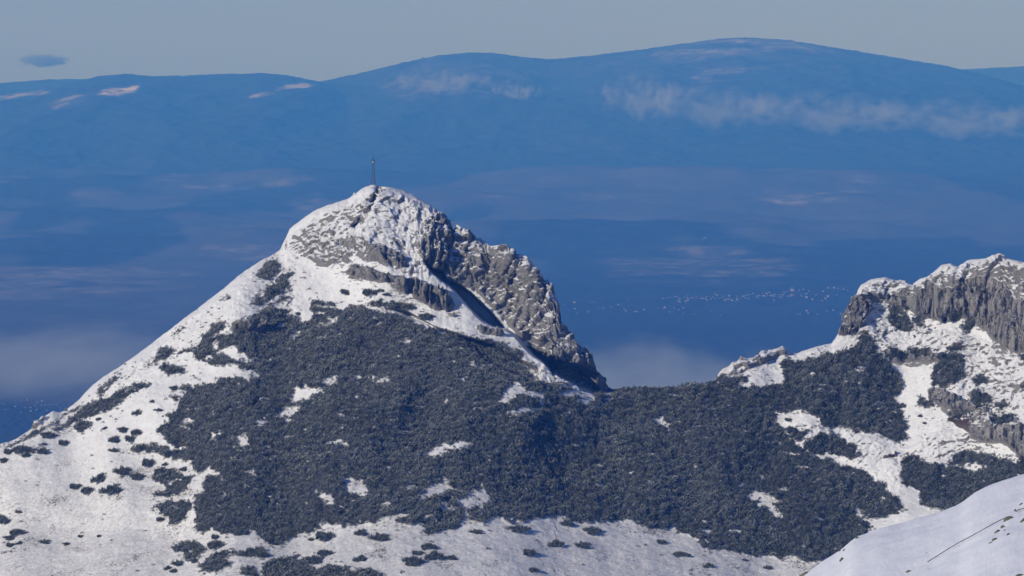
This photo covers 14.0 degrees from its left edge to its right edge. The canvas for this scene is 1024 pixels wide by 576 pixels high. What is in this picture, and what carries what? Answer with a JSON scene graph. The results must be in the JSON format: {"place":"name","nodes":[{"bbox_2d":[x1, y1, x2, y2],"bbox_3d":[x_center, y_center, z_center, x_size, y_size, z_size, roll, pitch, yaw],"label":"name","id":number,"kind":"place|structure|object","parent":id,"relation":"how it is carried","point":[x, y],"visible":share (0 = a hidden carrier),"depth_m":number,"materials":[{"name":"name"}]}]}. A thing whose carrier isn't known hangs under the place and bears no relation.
{"place":"outdoors","nodes":[
{"label":"outdoors","id":0,"kind":"place"},
{"bbox_2d":[0,37,1023,443],"bbox_3d":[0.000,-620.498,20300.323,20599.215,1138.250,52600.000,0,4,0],"label":"valley ground","id":1,"kind":"structure","parent":0,"point":[138,213],"depth_m":28201.78,"materials":[{"name":"blue"}]},
{"bbox_2d":[0,186,1023,575],"bbox_3d":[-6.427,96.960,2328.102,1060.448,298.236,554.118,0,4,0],"label":"mountain","id":2,"kind":"structure","parent":0,"point":[414,250],"depth_m":2351.21,"materials":[{"name":"white snow"}]},
{"bbox_2d":[0,457,8,462],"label":"dwarf pine bush","id":3,"kind":"object","parent":2,"relation":"on","point":[4,460],"visible":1,"depth_m":2382.14,"materials":[{"name":"green plant"}]},
{"bbox_2d":[0,513,10,523],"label":"dwarf pine bush","id":4,"kind":"object","parent":2,"relation":"on","point":[4,519],"visible":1,"depth_m":2339.11,"materials":[{"name":"green plant"}]},
{"bbox_2d":[3,448,12,454],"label":"dwarf pine bush","id":5,"kind":"object","parent":2,"relation":"on","point":[7,451],"visible":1,"depth_m":2390.41,"materials":[{"name":"green plant"}]},
{"bbox_2d":[2,535,16,539],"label":"dwarf pine bush","id":6,"kind":"object","parent":2,"relation":"on","point":[10,537],"visible":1,"depth_m":2323.55,"materials":[{"name":"green plant"}]},
{"bbox_2d":[9,528,27,535],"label":"dwarf pine bush","id":7,"kind":"object","parent":2,"relation":"on","point":[13,532],"visible":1,"depth_m":2324.68,"materials":[{"name":"green plant"}]},
{"bbox_2d":[12,444,35,454],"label":"dwarf pine bush","id":8,"kind":"object","parent":2,"relation":"on","point":[17,449],"visible":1,"depth_m":2381.61,"materials":[{"name":"green plant"}]},
{"bbox_2d":[22,452,30,457],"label":"dwarf pine bush","id":9,"kind":"object","parent":2,"relation":"on","point":[27,454],"visible":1,"depth_m":2377.98,"materials":[{"name":"green plant"}]},
{"bbox_2d":[37,447,46,453],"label":"dwarf pine bush","id":10,"kind":"object","parent":2,"relation":"on","point":[41,450],"visible":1,"depth_m":2378.83,"materials":[{"name":"green plant"}]},
{"bbox_2d":[38,539,49,543],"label":"dwarf pine bush","id":11,"kind":"object","parent":2,"relation":"on","point":[44,541],"visible":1,"depth_m":2310.88,"materials":[{"name":"green plant"}]},
{"bbox_2d":[39,430,57,438],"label":"dwarf pine bush","id":12,"kind":"object","parent":2,"relation":"on","point":[48,434],"visible":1,"depth_m":2395.01,"materials":[{"name":"green plant"}]},
{"bbox_2d":[58,439,68,445],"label":"dwarf pine bush","id":13,"kind":"object","parent":2,"relation":"on","point":[61,442],"visible":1,"depth_m":2388.07,"materials":[{"name":"green plant"}]},
{"bbox_2d":[69,482,81,489],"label":"dwarf pine bush","id":14,"kind":"object","parent":2,"relation":"on","point":[73,485],"visible":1,"depth_m":2348.80,"materials":[{"name":"green plant"}]},
{"bbox_2d":[80,486,95,494],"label":"dwarf pine bush","id":15,"kind":"object","parent":2,"relation":"on","point":[87,489],"visible":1,"depth_m":2339.23,"materials":[{"name":"green plant"}]},
{"bbox_2d":[90,473,105,482],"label":"dwarf pine bush","id":16,"kind":"object","parent":2,"relation":"on","point":[96,479],"visible":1,"depth_m":2340.86,"materials":[{"name":"green plant"}]},
{"bbox_2d":[98,483,123,494],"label":"dwarf pine bush","id":17,"kind":"object","parent":2,"relation":"on","point":[114,488],"visible":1,"depth_m":2322.32,"materials":[{"name":"green plant"}]},
{"bbox_2d":[107,435,118,442],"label":"dwarf pine bush","id":18,"kind":"object","parent":2,"relation":"on","point":[115,438],"visible":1,"depth_m":2363.40,"materials":[{"name":"green plant"}]},
{"bbox_2d":[107,447,119,451],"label":"dwarf pine bush","id":19,"kind":"object","parent":2,"relation":"on","point":[114,449],"visible":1,"depth_m":2357.35,"materials":[{"name":"green plant"}]},
{"bbox_2d":[116,427,126,432],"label":"dwarf pine bush","id":20,"kind":"object","parent":2,"relation":"on","point":[122,429],"visible":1,"depth_m":2368.24,"materials":[{"name":"green plant"}]},
{"bbox_2d":[112,465,131,475],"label":"dwarf pine bush","id":21,"kind":"object","parent":2,"relation":"on","point":[122,470],"visible":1,"depth_m":2336.96,"materials":[{"name":"green plant"}]},
{"bbox_2d":[124,435,135,441],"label":"dwarf pine bush","id":22,"kind":"object","parent":2,"relation":"on","point":[128,438],"visible":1,"depth_m":2360.27,"materials":[{"name":"green plant"}]},
{"bbox_2d":[130,429,141,436],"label":"dwarf pine bush","id":23,"kind":"object","parent":2,"relation":"on","point":[136,431],"visible":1,"depth_m":2361.63,"materials":[{"name":"green plant"}]},
{"bbox_2d":[131,409,141,414],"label":"dwarf pine bush","id":24,"kind":"object","parent":2,"relation":"on","point":[136,411],"visible":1,"depth_m":2372.71,"materials":[{"name":"green plant"}]},
{"bbox_2d":[129,472,145,479],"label":"dwarf pine bush","id":25,"kind":"object","parent":2,"relation":"on","point":[135,476],"visible":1,"depth_m":2330.51,"materials":[{"name":"green plant"}]},
{"bbox_2d":[142,457,155,466],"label":"dwarf pine bush","id":26,"kind":"object","parent":2,"relation":"on","point":[147,462],"visible":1,"depth_m":2338.34,"materials":[{"name":"green plant"}]},
{"bbox_2d":[156,517,165,520],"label":"dwarf pine bush","id":27,"kind":"object","parent":2,"relation":"on","point":[160,518],"visible":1,"depth_m":2294.97,"materials":[{"name":"green plant"}]},
{"bbox_2d":[169,568,176,572],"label":"dwarf pine bush","id":28,"kind":"object","parent":2,"relation":"on","point":[173,570],"visible":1,"depth_m":2239.80,"materials":[{"name":"green plant"}]},
{"bbox_2d":[170,559,182,565],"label":"dwarf pine bush","id":29,"kind":"object","parent":2,"relation":"on","point":[178,563],"visible":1,"depth_m":2246.40,"materials":[{"name":"green plant"}]},
{"bbox_2d":[179,466,186,470],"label":"dwarf pine bush","id":30,"kind":"object","parent":2,"relation":"on","point":[184,468],"visible":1,"depth_m":2320.03,"materials":[{"name":"green plant"}]},
{"bbox_2d":[188,558,198,562],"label":"dwarf pine bush","id":31,"kind":"object","parent":2,"relation":"on","point":[194,560],"visible":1,"depth_m":2242.40,"materials":[{"name":"green plant"}]},
{"bbox_2d":[211,533,218,539],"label":"dwarf pine bush","id":32,"kind":"object","parent":2,"relation":"on","point":[214,536],"visible":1,"depth_m":2254.41,"materials":[{"name":"green plant"}]},
{"bbox_2d":[207,539,224,549],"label":"dwarf pine bush","id":33,"kind":"object","parent":2,"relation":"on","point":[214,544],"visible":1,"depth_m":2245.43,"materials":[{"name":"green plant"}]},
{"bbox_2d":[233,527,249,535],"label":"dwarf pine bush","id":34,"kind":"object","parent":2,"relation":"on","point":[240,531],"visible":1,"depth_m":2250.61,"materials":[{"name":"green plant"}]},
{"bbox_2d":[235,545,269,556],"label":"dwarf pine bush","id":35,"kind":"object","parent":2,"relation":"on","point":[257,551],"visible":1,"depth_m":2226.90,"materials":[{"name":"green plant"}]},
{"bbox_2d":[301,555,323,564],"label":"dwarf pine bush","id":36,"kind":"object","parent":2,"relation":"on","point":[316,559],"visible":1,"depth_m":2215.60,"materials":[{"name":"green plant"}]},
{"bbox_2d":[315,530,334,541],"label":"dwarf pine bush","id":37,"kind":"object","parent":2,"relation":"on","point":[322,535],"visible":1,"depth_m":2238.57,"materials":[{"name":"green plant"}]},
{"bbox_2d":[317,549,335,556],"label":"dwarf pine bush","id":38,"kind":"object","parent":2,"relation":"on","point":[322,552],"visible":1,"depth_m":2220.64,"materials":[{"name":"green plant"}]},
{"bbox_2d":[340,288,348,294],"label":"dwarf pine bush","id":39,"kind":"object","parent":2,"relation":"on","point":[344,291],"visible":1,"depth_m":2407.47,"materials":[{"name":"green plant"}]},
{"bbox_2d":[353,529,366,535],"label":"dwarf pine bush","id":40,"kind":"object","parent":2,"relation":"on","point":[362,532],"visible":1,"depth_m":2234.56,"materials":[{"name":"green plant"}]},
{"bbox_2d":[352,554,367,561],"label":"dwarf pine bush","id":41,"kind":"object","parent":2,"relation":"on","point":[359,557],"visible":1,"depth_m":2208.03,"materials":[{"name":"green plant"}]},
{"bbox_2d":[362,288,378,295],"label":"dwarf pine bush","id":42,"kind":"object","parent":2,"relation":"on","point":[367,292],"visible":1,"depth_m":2395.24,"materials":[{"name":"green plant"}]},
{"bbox_2d":[370,158,376,186],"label":"summit cross","id":43,"kind":"object","parent":2,"relation":"on","point":[372,185],"visible":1,"depth_m":2461.14,"materials":[{"name":"metal"}]},
{"bbox_2d":[366,532,389,540],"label":"dwarf pine bush","id":44,"kind":"object","parent":2,"relation":"on","point":[378,536],"visible":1,"depth_m":2227.97,"materials":[{"name":"green plant"}]},
{"bbox_2d":[401,554,425,565],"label":"dwarf pine bush","id":45,"kind":"object","parent":2,"relation":"on","point":[413,560],"visible":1,"depth_m":2197.99,"materials":[{"name":"green plant"}]},
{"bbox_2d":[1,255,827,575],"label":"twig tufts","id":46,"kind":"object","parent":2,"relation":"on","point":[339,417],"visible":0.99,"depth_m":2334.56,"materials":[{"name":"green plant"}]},
{"bbox_2d":[412,550,424,554],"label":"dwarf pine bush","id":47,"kind":"object","parent":2,"relation":"on","point":[416,552],"visible":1,"depth_m":2209.96,"materials":[{"name":"green plant"}]},
{"bbox_2d":[418,313,434,319],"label":"dwarf pine bush","id":48,"kind":"object","parent":2,"relation":"on","point":[426,316],"visible":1,"depth_m":2384.71,"materials":[{"name":"green plant"}]},
{"bbox_2d":[421,542,437,550],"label":"dwarf pine bush","id":49,"kind":"object","parent":2,"relation":"on","point":[427,545],"visible":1,"depth_m":2216.19,"materials":[{"name":"green plant"}]},
{"bbox_2d":[424,550,443,560],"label":"dwarf pine bush","id":50,"kind":"object","parent":2,"relation":"on","point":[433,554],"visible":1,"depth_m":2204.31,"materials":[{"name":"green plant"}]},
{"bbox_2d":[445,554,456,559],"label":"dwarf pine bush","id":51,"kind":"object","parent":2,"relation":"on","point":[451,557],"visible":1,"depth_m":2205.90,"materials":[{"name":"green plant"}]},
{"bbox_2d":[468,528,482,533],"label":"dwarf pine bush","id":52,"kind":"object","parent":2,"relation":"on","point":[478,531],"visible":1,"depth_m":2237.24,"materials":[{"name":"green plant"}]},
{"bbox_2d":[4,254,1023,575],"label":"dwarf pine cover","id":53,"kind":"object","parent":2,"relation":"on","point":[546,420],"visible":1,"depth_m":2325.31,"materials":[{"name":"green plant"}]},
{"bbox_2d":[505,524,531,532],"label":"dwarf pine bush","id":54,"kind":"object","parent":2,"relation":"on","point":[516,528],"visible":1,"depth_m":2245.94,"materials":[{"name":"green plant"}]},
{"bbox_2d":[522,548,536,556],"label":"dwarf pine bush","id":55,"kind":"object","parent":2,"relation":"on","point":[526,552],"visible":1,"depth_m":2221.27,"materials":[{"name":"green plant"}]},
{"bbox_2d":[529,567,539,571],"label":"dwarf pine bush","id":56,"kind":"object","parent":2,"relation":"on","point":[532,569],"visible":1,"depth_m":2202.95,"materials":[{"name":"green plant"}]},
{"bbox_2d":[547,539,564,547],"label":"dwarf pine bush","id":57,"kind":"object","parent":2,"relation":"on","point":[555,543],"visible":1,"depth_m":2242.04,"materials":[{"name":"green plant"}]},
{"bbox_2d":[560,519,573,526],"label":"dwarf pine bush","id":58,"kind":"object","parent":2,"relation":"on","point":[568,522],"visible":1,"depth_m":2267.70,"materials":[{"name":"green plant"}]},
{"bbox_2d":[573,541,590,548],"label":"dwarf pine bush","id":59,"kind":"object","parent":2,"relation":"on","point":[581,544],"visible":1,"depth_m":2247.39,"materials":[{"name":"green plant"}]},
{"bbox_2d":[583,526,601,534],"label":"dwarf pine bush","id":60,"kind":"object","parent":2,"relation":"on","point":[590,530],"visible":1,"depth_m":2265.62,"materials":[{"name":"green plant"}]},
{"bbox_2d":[656,539,666,544],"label":"dwarf pine bush","id":61,"kind":"object","parent":2,"relation":"on","point":[663,541],"visible":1,"depth_m":2269.70,"materials":[{"name":"green plant"}]},
{"bbox_2d":[672,551,690,557],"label":"dwarf pine bush","id":62,"kind":"object","parent":2,"relation":"on","point":[678,553],"visible":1,"depth_m":2257.64,"materials":[{"name":"green plant"}]},
{"bbox_2d":[702,562,714,567],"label":"dwarf pine bush","id":63,"kind":"object","parent":2,"relation":"on","point":[708,565],"visible":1,"depth_m":2250.47,"materials":[{"name":"green plant"}]},
{"bbox_2d":[762,565,772,569],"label":"dwarf pine bush","id":64,"kind":"object","parent":2,"relation":"on","point":[769,567],"visible":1,"depth_m":2263.25,"materials":[{"name":"green plant"}]},
{"bbox_2d":[897,402,905,407],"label":"dwarf pine bush","id":65,"kind":"object","parent":2,"relation":"on","point":[902,404],"visible":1,"depth_m":2370.33,"materials":[{"name":"green plant"}]},
{"bbox_2d":[0,0,1023,82],"label":"sky","id":66,"kind":"structure","parent":0,"point":[317,40],"materials":[{"name":"blue"}]},
{"bbox_2d":[804,474,1023,575],"bbox_3d":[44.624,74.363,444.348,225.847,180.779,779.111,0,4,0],"label":"foreground snow slope","id":67,"kind":"structure","parent":0,"point":[900,549],"depth_m":562.87,"materials":[{"name":"white snow"}]},
{"bbox_2d":[927,518,1003,561],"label":"track in the snow","id":68,"kind":"object","parent":67,"relation":"on","point":[964,539],"visible":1,"depth_m":539.62,"materials":[{"name":"snow"}]},
{"bbox_2d":[1004,516,1013,521],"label":"boulder","id":69,"kind":"object","parent":67,"relation":"on","point":[1007,518],"visible":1,"depth_m":536.81,"materials":[{"name":"grey stone"}]}
]}

